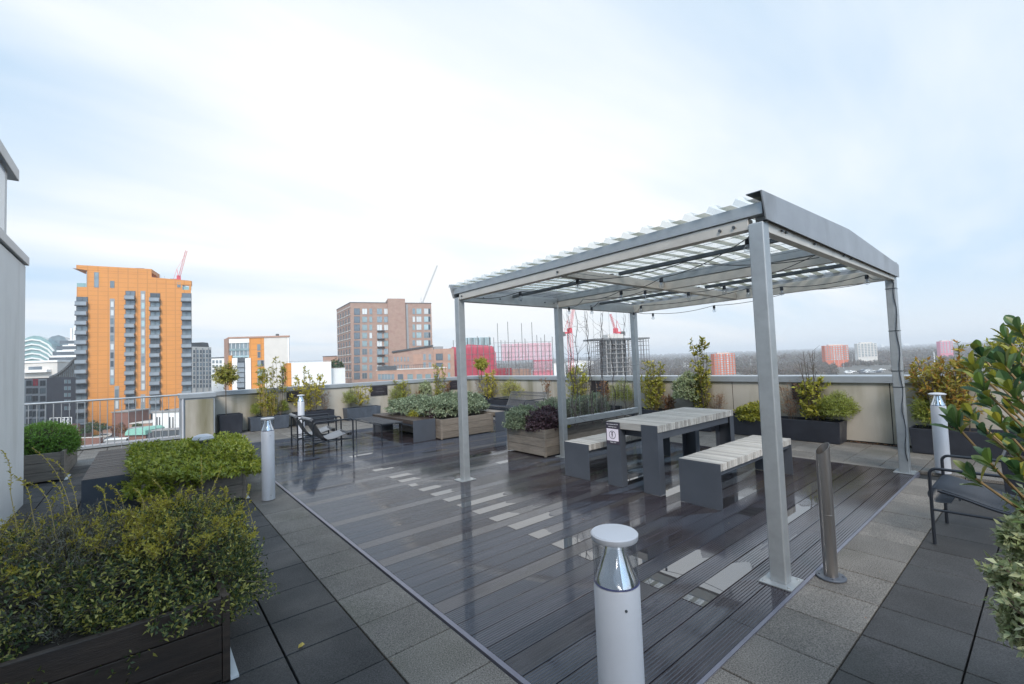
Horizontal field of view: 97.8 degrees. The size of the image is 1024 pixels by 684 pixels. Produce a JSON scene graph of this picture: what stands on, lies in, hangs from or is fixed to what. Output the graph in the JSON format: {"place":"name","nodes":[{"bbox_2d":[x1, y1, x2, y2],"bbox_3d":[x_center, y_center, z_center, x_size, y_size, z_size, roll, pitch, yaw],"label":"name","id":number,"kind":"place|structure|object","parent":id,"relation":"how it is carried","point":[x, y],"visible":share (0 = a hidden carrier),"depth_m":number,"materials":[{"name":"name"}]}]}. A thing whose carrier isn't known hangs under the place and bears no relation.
{"place":"outdoors","nodes":[
{"label":"outdoors","id":0,"kind":"place"},
{"bbox_2d":[25,335,69,360],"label":"curved glass hall","id":1,"kind":"structure","parent":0,"point":[39,348],"depth_m":231.32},
{"bbox_2d":[25,360,70,377],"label":"podium building","id":2,"kind":"structure","parent":0,"point":[42,369],"depth_m":179.26,"materials":[{"name":"concrete"}]},
{"bbox_2d":[49,357,75,377],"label":"sloping roof hall","id":3,"kind":"structure","parent":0,"point":[68,370],"depth_m":151.20,"materials":[{"name":"grey glass"}]},
{"bbox_2d":[192,342,211,392],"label":"grey tower","id":4,"kind":"structure","parent":0,"point":[201,369],"depth_m":209.84,"materials":[{"name":"concrete"}]},
{"bbox_2d":[336,298,431,382],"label":"brick tower","id":5,"kind":"structure","parent":0,"point":[371,336],"depth_m":162.34,"materials":[{"name":"brown brick"}]},
{"bbox_2d":[376,364,446,380],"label":"brick terrace","id":6,"kind":"structure","parent":0,"point":[387,373],"depth_m":119.11,"materials":[{"name":"brick"}]},
{"bbox_2d":[392,345,454,376],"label":"brick building","id":7,"kind":"structure","parent":0,"point":[429,355],"depth_m":140.26,"materials":[{"name":"brown brick"}]},
{"bbox_2d":[449,322,553,376],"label":"scaffolded building","id":8,"kind":"structure","parent":0,"point":[477,347],"depth_m":155.07,"materials":[{"name":"concrete"}]},
{"bbox_2d":[0,0,1023,362],"label":"sky","id":9,"kind":"structure","parent":0,"point":[307,160],"materials":[{"name":"white"}]},
{"bbox_2d":[531,355,987,374],"bbox_3d":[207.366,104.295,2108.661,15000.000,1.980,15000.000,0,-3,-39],"label":"ground","id":10,"kind":"structure","parent":0,"point":[856,368],"depth_m":371.03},
{"bbox_2d":[24,377,75,431],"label":"apartment block","id":11,"kind":"structure","parent":10,"relation":"on","point":[40,390],"depth_m":111.24,"materials":[{"name":"grey metal"}]},
{"bbox_2d":[49,327,75,359],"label":"stepped office","id":12,"kind":"structure","parent":10,"relation":"on","point":[66,352],"depth_m":207.69,"materials":[{"name":"white glass"}]},
{"bbox_2d":[111,408,152,437],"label":"brick wall block","id":13,"kind":"structure","parent":10,"relation":"on","point":[132,416],"depth_m":121.45,"materials":[{"name":"brick"}]},
{"bbox_2d":[73,265,191,434],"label":"apartment tower","id":14,"kind":"structure","parent":10,"relation":"on","point":[133,332],"depth_m":138.57,"materials":[{"name":"orange"}]},
{"bbox_2d":[125,425,164,439],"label":"kiosk","id":15,"kind":"object","parent":10,"relation":"on","point":[139,433],"visible":0.4,"depth_m":107.26,"materials":[{"name":"teal glass"}]},
{"bbox_2d":[151,408,178,427],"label":"white annex","id":16,"kind":"object","parent":10,"relation":"on","point":[165,418],"visible":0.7,"depth_m":117.39,"materials":[{"name":"concrete"}]},
{"bbox_2d":[211,357,223,390],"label":"white block","id":17,"kind":"structure","parent":10,"relation":"on","point":[217,361],"depth_m":240.00,"materials":[{"name":"grey concrete"}]},
{"bbox_2d":[224,334,289,389],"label":"apartment block","id":18,"kind":"structure","parent":10,"relation":"on","point":[245,355],"depth_m":109.03,"materials":[{"name":"concrete"}]},
{"bbox_2d":[284,360,331,386],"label":"white box building","id":19,"kind":"structure","parent":10,"relation":"on","point":[313,368],"depth_m":89.98,"materials":[{"name":"metal"}]},
{"bbox_2d":[331,368,344,383],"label":"white box building","id":20,"kind":"structure","parent":10,"relation":"on","point":[337,375],"depth_m":93.89,"materials":[{"name":"concrete"}]},
{"bbox_2d":[583,334,649,374],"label":"concrete frame","id":21,"kind":"object","parent":10,"relation":"on","point":[615,358],"visible":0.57,"depth_m":247.19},
{"bbox_2d":[711,352,735,374],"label":"distant block","id":22,"kind":"structure","parent":10,"relation":"on","point":[723,363],"depth_m":331.60,"materials":[{"name":"brick"}]},
{"bbox_2d":[495,340,1023,374],"bbox_3d":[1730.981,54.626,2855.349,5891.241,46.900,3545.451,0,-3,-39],"label":"woodland","id":23,"kind":"object","parent":10,"relation":"on","point":[747,366],"visible":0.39,"depth_m":559.72,"materials":[{"name":"grey plant"}]},
{"bbox_2d":[821,344,848,366],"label":"distant block","id":24,"kind":"structure","parent":10,"relation":"on","point":[831,351],"depth_m":431.95,"materials":[{"name":"concrete"}]},
{"bbox_2d":[854,342,877,361],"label":"distant block","id":25,"kind":"structure","parent":10,"relation":"on","point":[863,350],"depth_m":482.23,"materials":[{"name":"concrete"}]},
{"bbox_2d":[936,340,953,356],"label":"distant block","id":26,"kind":"structure","parent":10,"relation":"on","point":[944,347],"depth_m":542.39,"materials":[{"name":"concrete"}]},
{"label":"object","id":27,"kind":"object","parent":10,"relation":"on","visible":0},
{"bbox_2d":[208,377,456,433],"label":"parapet wall","id":28,"kind":"structure","parent":27,"relation":"on","point":[237,401],"depth_m":13.22,"materials":[{"name":"beige concrete"}]},
{"bbox_2d":[467,375,1023,447],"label":"parapet wall","id":29,"kind":"structure","parent":27,"relation":"on","point":[873,421],"depth_m":7.92,"materials":[{"name":"beige concrete"}]},
{"bbox_2d":[919,474,1004,677],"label":"roof slab","id":30,"kind":"structure","parent":27,"relation":"on","point":[991,485],"depth_m":5.10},
{"bbox_2d":[0,140,28,527],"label":"rooftop building","id":31,"kind":"structure","parent":30,"relation":"on","point":[14,259],"depth_m":5.11,"materials":[{"name":"grey metal"}]},
{"bbox_2d":[80,435,179,449],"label":"roof edge kerb","id":32,"kind":"structure","parent":30,"relation":"on","point":[119,442],"depth_m":10.25,"materials":[{"name":"concrete"}]},
{"bbox_2d":[0,465,1023,683],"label":"dark paving","id":33,"kind":"structure","parent":30,"relation":"on","point":[933,612],"depth_m":2.60,"materials":[{"name":"stone"}]},
{"bbox_2d":[23,447,76,483],"bbox_3d":[-8.096,1.959,7.069,1.686,0.443,1.808,0,-3,-39],"label":"timber planter","id":34,"kind":"object","parent":33,"relation":"on","point":[37,468],"visible":0.55,"depth_m":6.78,"materials":[{"name":"wood"}]},
{"bbox_2d":[24,420,84,455],"bbox_3d":[-7.625,1.603,7.214,1.074,0.667,1.101,0,-3,-39],"label":"bush","id":35,"kind":"object","parent":34,"relation":"in","point":[52,436],"visible":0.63,"depth_m":7.14,"materials":[{"name":"green plant"}]},
{"bbox_2d":[81,448,139,518],"bbox_3d":[-5.281,1.802,5.972,0.490,0.438,2.480,0,-3,-39],"label":"slab bench","id":36,"kind":"object","parent":33,"relation":"on","point":[104,468],"visible":0.56,"depth_m":5.07,"materials":[{"name":"grey metal"}]},
{"bbox_2d":[0,516,238,683],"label":"timber planter","id":37,"kind":"object","parent":33,"relation":"on","point":[198,653],"visible":0.47,"depth_m":2.07,"materials":[{"name":"wood"}]},
{"bbox_2d":[0,518,100,683],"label":"bush","id":38,"kind":"object","parent":37,"relation":"in","point":[14,634],"visible":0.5,"depth_m":2.15,"materials":[{"name":"green plant"}]},
{"bbox_2d":[0,491,102,600],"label":"shrub","id":39,"kind":"object","parent":37,"relation":"on","point":[25,545],"visible":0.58,"depth_m":2.55,"materials":[{"name":"green plant"}]},
{"bbox_2d":[0,508,132,654],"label":"bush","id":40,"kind":"object","parent":37,"relation":"in","point":[43,579],"visible":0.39,"depth_m":2.31,"materials":[{"name":"green plant"}]},
{"bbox_2d":[0,498,148,573],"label":"shrub","id":41,"kind":"object","parent":37,"relation":"on","point":[68,532],"visible":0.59,"depth_m":2.56,"materials":[{"name":"green plant"}]},
{"bbox_2d":[0,446,253,549],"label":"whip shrub","id":42,"kind":"object","parent":37,"relation":"in","point":[99,487],"visible":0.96,"depth_m":2.97,"materials":[{"name":"green plant"}]},
{"bbox_2d":[37,489,279,681],"bbox_3d":[-2.192,1.361,2.813,1.154,0.715,2.207,0,-3,-39],"label":"bush","id":43,"kind":"object","parent":37,"relation":"in","point":[238,553],"visible":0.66,"depth_m":2.39,"materials":[{"name":"green plant"}]},
{"bbox_2d":[66,485,258,566],"bbox_3d":[-2.172,1.152,2.846,0.904,0.345,1.554,0,-3,-39],"label":"shrub","id":44,"kind":"object","parent":37,"relation":"on","point":[153,550],"visible":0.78,"depth_m":2.68,"materials":[{"name":"green plant"}]},
{"bbox_2d":[141,464,249,506],"bbox_3d":[-4.552,1.828,6.304,1.026,0.363,2.898,0,-3,-39],"label":"timber planter","id":45,"kind":"object","parent":33,"relation":"on","point":[237,484],"visible":0.3,"depth_m":5.30,"materials":[{"name":"wood"}]},
{"bbox_2d":[117,431,260,501],"bbox_3d":[-4.432,1.580,6.131,1.712,0.595,3.192,0,-3,-39],"label":"hedge","id":46,"kind":"object","parent":45,"relation":"in","point":[164,461],"visible":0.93,"depth_m":5.42,"materials":[{"name":"green plant"}]},
{"bbox_2d":[927,455,1022,543],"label":"bar lounge chair","id":47,"kind":"object","parent":33,"relation":"on","point":[945,489],"visible":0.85,"depth_m":3.50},
{"bbox_2d":[1000,450,1023,495],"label":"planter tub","id":48,"kind":"object","parent":33,"relation":"on","point":[1008,488],"visible":0.31,"depth_m":4.26,"materials":[{"name":"plastic"}]},
{"bbox_2d":[971,323,1023,382],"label":"tree","id":49,"kind":"object","parent":48,"relation":"on","point":[993,344],"visible":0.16,"depth_m":4.31,"materials":[{"name":"green plant"}]},
{"bbox_2d":[73,413,1003,683],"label":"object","id":50,"kind":"object","parent":30,"relation":"on","point":[811,631],"visible":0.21,"depth_m":2.92,"materials":[{"name":"concrete"}]},
{"bbox_2d":[24,394,180,449],"bbox_3d":[-9.469,1.792,9.195,4.260,1.116,0.044,0,-3,-39],"label":"railing","id":51,"kind":"object","parent":50,"relation":"on","point":[92,400],"visible":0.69,"depth_m":9.82,"materials":[{"name":"metal"}]},
{"bbox_2d":[178,391,215,439],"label":"parapet pier","id":52,"kind":"structure","parent":50,"relation":"on","point":[196,413],"depth_m":10.66,"materials":[{"name":"grey metal"}]},
{"bbox_2d":[217,412,242,434],"bbox_3d":[-7.217,2.091,11.441,0.510,0.496,0.480,0,-3,-39],"label":"planter tub","id":53,"kind":"object","parent":50,"relation":"on","point":[231,422],"visible":0.93,"depth_m":11.28,"materials":[{"name":"metal"}]},
{"bbox_2d":[211,361,240,414],"bbox_3d":[-7.324,1.183,11.432,0.658,1.444,0.730,0,-3,-39],"label":"standard tree","id":54,"kind":"object","parent":53,"relation":"on","point":[225,374],"visible":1,"depth_m":11.36,"materials":[{"name":"green plant"}]},
{"bbox_2d":[261,417,274,500],"bbox_3d":[-2.973,1.416,5.449,0.150,0.985,0.150,0,-3,-39],"label":"bollard light","id":55,"kind":"object","parent":50,"relation":"on","point":[268,460],"visible":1,"depth_m":5.39,"materials":[{"name":"white"}]},
{"bbox_2d":[247,413,288,431],"bbox_3d":[-6.549,2.162,12.037,0.939,0.356,0.399,0,-3,-39],"label":"planter tub","id":56,"kind":"object","parent":50,"relation":"on","point":[278,421],"visible":0.87,"depth_m":11.94,"materials":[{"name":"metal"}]},
{"bbox_2d":[253,364,274,416],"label":"shrub","id":57,"kind":"object","parent":56,"relation":"on","point":[263,378],"visible":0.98,"depth_m":11.99,"materials":[{"name":"green plant"}]},
{"bbox_2d":[268,356,289,414],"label":"shrub","id":58,"kind":"object","parent":56,"relation":"on","point":[283,374],"visible":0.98,"depth_m":12.22,"materials":[{"name":"green plant"}]},
{"bbox_2d":[292,409,334,425],"bbox_3d":[-5.661,2.150,12.768,1.039,0.376,0.399,0,-3,-39],"label":"planter tub","id":59,"kind":"object","parent":50,"relation":"on","point":[330,412],"visible":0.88,"depth_m":12.70,"materials":[{"name":"metal"}]},
{"bbox_2d":[288,365,326,411],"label":"shrub","id":60,"kind":"object","parent":59,"relation":"on","point":[307,396],"visible":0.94,"depth_m":12.68,"materials":[{"name":"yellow plant"}]},
{"bbox_2d":[343,405,380,420],"bbox_3d":[-4.580,2.158,13.658,1.039,0.356,0.399,0,-3,-39],"label":"planter tub","id":61,"kind":"object","parent":50,"relation":"on","point":[353,413],"visible":0.82,"depth_m":13.47,"materials":[{"name":"metal"}]},
{"bbox_2d":[487,398,538,411],"bbox_3d":[0.002,1.998,14.054,0.419,0.356,2.099,0,-3,-39],"label":"planter tub","id":62,"kind":"object","parent":50,"relation":"on","point":[498,401],"visible":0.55,"depth_m":14.16,"materials":[{"name":"plastic"}]},
{"bbox_2d":[477,369,499,398],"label":"shrub","id":63,"kind":"object","parent":62,"relation":"in","point":[488,391],"visible":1,"depth_m":14.97,"materials":[{"name":"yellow plant"}]},
{"bbox_2d":[489,391,546,409],"bbox_3d":[0.147,1.694,11.693,0.816,0.742,1.472,0,-3,-39],"label":"bar sofa","id":64,"kind":"object","parent":50,"relation":"on","point":[510,406],"visible":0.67,"depth_m":11.86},
{"bbox_2d":[572,405,621,414],"bbox_3d":[1.937,1.818,11.703,0.419,0.356,1.999,0,-3,-39],"label":"planter tub","id":65,"kind":"object","parent":50,"relation":"on","point":[616,407],"visible":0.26,"depth_m":10.98,"materials":[{"name":"plastic"}]},
{"bbox_2d":[565,363,588,398],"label":"shrub","id":66,"kind":"object","parent":65,"relation":"on","point":[579,382],"visible":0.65,"depth_m":11.91,"materials":[{"name":"green plant"}]},
{"bbox_2d":[607,377,633,402],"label":"bush","id":67,"kind":"object","parent":65,"relation":"in","point":[621,393],"visible":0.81,"depth_m":10.77,"materials":[{"name":"green plant"}]},
{"bbox_2d":[591,524,644,683],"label":"bollard light","id":68,"kind":"object","parent":50,"relation":"on","point":[619,636],"visible":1,"depth_m":1.37,"materials":[{"name":"white"}]},
{"bbox_2d":[625,407,714,431],"bbox_3d":[3.475,1.675,9.834,0.419,0.356,2.049,0,-3,-39],"label":"planter tub","id":69,"kind":"object","parent":50,"relation":"on","point":[647,411],"visible":0.13,"depth_m":10.01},
{"bbox_2d":[640,373,665,409],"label":"shrub","id":70,"kind":"object","parent":69,"relation":"on","point":[656,396],"visible":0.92,"depth_m":10.12,"materials":[{"name":"green plant"}]},
{"bbox_2d":[641,359,664,406],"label":"shrub","id":71,"kind":"object","parent":69,"relation":"on","point":[647,362],"visible":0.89,"depth_m":10.14,"materials":[{"name":"green plant"}]},
{"bbox_2d":[670,369,705,400],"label":"bush","id":72,"kind":"object","parent":69,"relation":"in","point":[682,386],"visible":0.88,"depth_m":9.35,"materials":[{"name":"green plant"}]},
{"bbox_2d":[687,336,712,407],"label":"shrub","id":73,"kind":"object","parent":69,"relation":"on","point":[699,369],"visible":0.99,"depth_m":9.15,"materials":[{"name":"green plant"}]},
{"bbox_2d":[733,413,846,443],"bbox_3d":[4.886,1.544,8.119,0.419,0.356,1.899,0,-3,-39],"label":"planter tub","id":74,"kind":"object","parent":50,"relation":"on","point":[834,431],"visible":0.69,"depth_m":7.67,"materials":[{"name":"metal"}]},
{"bbox_2d":[733,400,759,421],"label":"bush","id":75,"kind":"object","parent":74,"relation":"in","point":[746,412],"visible":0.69,"depth_m":8.37,"materials":[{"name":"green plant"}]},
{"bbox_2d":[779,380,801,418],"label":"shrub","id":76,"kind":"object","parent":74,"relation":"on","point":[787,401],"visible":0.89,"depth_m":8.00,"materials":[{"name":"brown plant"}]},
{"bbox_2d":[793,345,819,420],"bbox_3d":[5.151,0.726,7.766,0.406,1.327,0.425,-4,-3,35],"label":"shrub","id":77,"kind":"object","parent":74,"relation":"on","point":[812,369],"visible":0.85,"depth_m":7.73,"materials":[{"name":"green plant"}]},
{"bbox_2d":[791,375,832,420],"bbox_3d":[5.197,0.979,7.722,0.634,0.818,0.615,0,-3,-39],"label":"shrub","id":78,"kind":"object","parent":74,"relation":"on","point":[806,407],"visible":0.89,"depth_m":7.71,"materials":[{"name":"green plant"}]},
{"bbox_2d":[818,388,863,420],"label":"bush","id":79,"kind":"object","parent":74,"relation":"in","point":[840,403],"visible":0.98,"depth_m":7.34,"materials":[{"name":"green plant"}]},
{"bbox_2d":[815,442,846,582],"bbox_3d":[2.162,1.151,3.073,0.176,0.910,0.176,0,-3,-39],"label":"ash post","id":80,"kind":"object","parent":50,"relation":"on","point":[829,572],"visible":1,"depth_m":3.04,"materials":[{"name":"silver metal"}]},
{"bbox_2d":[928,392,951,473],"bbox_3d":[5.226,1.105,5.455,0.172,0.973,0.172,0,-3,-39],"label":"bollard light","id":81,"kind":"object","parent":50,"relation":"on","point":[941,445],"visible":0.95,"depth_m":5.42,"materials":[{"name":"white"}]},
{"bbox_2d":[909,424,1023,458],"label":"planter tub","id":82,"kind":"object","parent":50,"relation":"on","point":[921,437],"visible":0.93,"depth_m":6.19,"materials":[{"name":"metal"}]},
{"bbox_2d":[908,395,930,426],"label":"bush","id":83,"kind":"object","parent":82,"relation":"on","point":[921,411],"visible":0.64,"depth_m":6.52,"materials":[{"name":"green plant"}]},
{"bbox_2d":[904,355,996,430],"bbox_3d":[6.246,0.735,6.416,0.924,1.107,0.858,-3,-3,9],"label":"shrub","id":84,"kind":"object","parent":82,"relation":"on","point":[947,384],"visible":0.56,"depth_m":6.39,"materials":[{"name":"green plant"}]},
{"bbox_2d":[250,420,913,683],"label":"decking","id":85,"kind":"object","parent":30,"relation":"on","point":[521,601],"visible":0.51,"depth_m":3.96,"materials":[{"name":"wood"}]},
{"bbox_2d":[289,413,336,450],"bbox_3d":[-4.039,1.770,9.074,0.778,0.680,0.628,0,-3,-36],"label":"sling chair","id":86,"kind":"object","parent":85,"relation":"on","point":[321,430],"visible":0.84,"depth_m":9.05,"materials":[{"name":"metal"}]},
{"bbox_2d":[301,416,353,456],"bbox_3d":[-3.481,1.719,8.419,0.778,0.680,0.628,0,-3,-41],"label":"sling chair","id":87,"kind":"object","parent":85,"relation":"on","point":[313,427],"visible":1,"depth_m":8.39,"materials":[{"name":"grey leather"}]},
{"bbox_2d":[355,417,402,445],"bbox_3d":[-2.835,1.865,9.460,0.438,0.432,1.521,0,-3,-39],"label":"table","id":88,"kind":"object","parent":85,"relation":"on","point":[374,420],"visible":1,"depth_m":9.28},
{"bbox_2d":[372,413,435,442],"bbox_3d":[-2.454,1.871,9.980,0.510,0.438,2.080,0,-3,-39],"label":"slab bench","id":89,"kind":"object","parent":85,"relation":"on","point":[424,428],"visible":0.84,"depth_m":9.29,"materials":[{"name":"grey metal"}]},
{"bbox_2d":[399,411,493,439],"bbox_3d":[-1.569,1.860,10.385,1.338,0.414,1.988,0,-3,-39],"label":"timber planter","id":90,"kind":"object","parent":85,"relation":"on","point":[447,426],"visible":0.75,"depth_m":9.71,"materials":[{"name":"wood"}]},
{"bbox_2d":[383,393,428,414],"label":"bush","id":91,"kind":"object","parent":90,"relation":"in","point":[404,404],"visible":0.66,"depth_m":10.22,"materials":[{"name":"green plant"}]},
{"bbox_2d":[414,389,479,417],"bbox_3d":[-1.470,1.360,10.034,1.521,0.600,1.412,0,-3,-39],"label":"bush","id":92,"kind":"object","parent":90,"relation":"in","point":[441,402],"visible":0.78,"depth_m":9.62,"materials":[{"name":"green plant"}]},
{"bbox_2d":[445,391,489,414],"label":"bush","id":93,"kind":"object","parent":90,"relation":"on","point":[479,401],"visible":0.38,"depth_m":10.11,"materials":[{"name":"green plant"}]},
{"bbox_2d":[479,409,505,431],"bbox_3d":[-0.843,1.846,10.808,0.290,0.438,1.850,0,-3,-39],"label":"slab bench","id":94,"kind":"object","parent":85,"relation":"on","point":[499,415],"visible":0.37,"depth_m":10.10,"materials":[{"name":"concrete"}]},
{"bbox_2d":[507,414,631,456],"bbox_3d":[1.112,1.650,8.236,2.308,0.434,0.968,0,-3,-39],"label":"timber planter","id":95,"kind":"object","parent":85,"relation":"on","point":[545,443],"visible":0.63,"depth_m":7.53,"materials":[{"name":"wood"}]},
{"bbox_2d":[502,403,536,430],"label":"bush","id":96,"kind":"object","parent":95,"relation":"in","point":[515,417],"visible":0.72,"depth_m":7.67,"materials":[{"name":"green plant"}]},
{"bbox_2d":[522,404,558,431],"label":"bush","id":97,"kind":"object","parent":95,"relation":"in","point":[545,417],"visible":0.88,"depth_m":7.35,"materials":[{"name":"purple plant"}]},
{"bbox_2d":[566,393,598,416],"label":"bush","id":98,"kind":"object","parent":95,"relation":"in","point":[581,404],"visible":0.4,"depth_m":8.26,"materials":[{"name":"green plant"}]},
{"bbox_2d":[349,439,818,606],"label":"water","id":99,"kind":"structure","parent":85,"relation":"on","point":[710,589],"depth_m":3.95,"materials":[{"name":"grey liquid"}]},
{"bbox_2d":[275,472,919,683],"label":"deck edge","id":100,"kind":"object","parent":85,"relation":"on","point":[510,672],"visible":0.56,"depth_m":2.83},
{"bbox_2d":[564,433,670,480],"bbox_3d":[1.574,1.550,6.463,1.880,0.453,0.436,0,-3,-39],"label":"slab bench","id":101,"kind":"object","parent":85,"relation":"on","point":[577,451],"visible":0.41,"depth_m":5.91,"materials":[{"name":"wood"}]},
{"bbox_2d":[606,407,734,495],"bbox_3d":[2.115,1.340,5.828,1.850,0.772,0.726,0,-3,-39],"label":"dining table","id":102,"kind":"object","parent":85,"relation":"on","point":[653,430],"visible":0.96,"depth_m":5.41,"materials":[{"name":"grey metal"}]},
{"bbox_2d":[606,422,619,444],"bbox_3d":[1.226,1.112,5.445,0.010,0.260,0.194,0,-3,-39],"label":"notice","id":103,"kind":"object","parent":102,"relation":"attached to","point":[612,434],"visible":1,"depth_m":5.44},
{"bbox_2d":[449,190,917,592],"bbox_3d":[2.056,0.373,5.835,4.170,2.714,4.090,0,-3,-39],"label":"pergola","id":104,"kind":"object","parent":85,"relation":"on","point":[807,233],"visible":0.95,"depth_m":4.79,"materials":[{"name":"metal"}]},
{"bbox_2d":[477,236,879,317],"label":"string lights","id":105,"kind":"object","parent":104,"relation":"hanging from","point":[746,240],"visible":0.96,"depth_m":5.42,"materials":[{"name":"black"}]},
{"bbox_2d":[678,435,792,510],"bbox_3d":[2.652,1.452,5.192,1.870,0.454,0.456,0,-3,-39],"label":"slab bench","id":106,"kind":"object","parent":85,"relation":"on","point":[701,472],"visible":0.88,"depth_m":4.71,"materials":[{"name":"grey metal"}]},
{"bbox_2d":[251,419,918,471],"bbox_3d":[-0.507,1.933,7.595,6.055,0.037,10.240,0,-3,-39],"label":"kerb strip","id":107,"kind":"object","parent":30,"relation":"on","point":[715,446],"visible":0.14,"depth_m":6.27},
{"bbox_2d":[929,315,1023,523],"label":"broadleaf shrub","id":108,"kind":"object","parent":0,"point":[1003,360],"visible":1,"depth_m":1.28,"materials":[{"name":"green plant"}]},
{"bbox_2d":[974,483,1023,658],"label":"variegated shrub","id":109,"kind":"object","parent":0,"point":[1006,580],"visible":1,"depth_m":1.13,"materials":[{"name":"green plant"}]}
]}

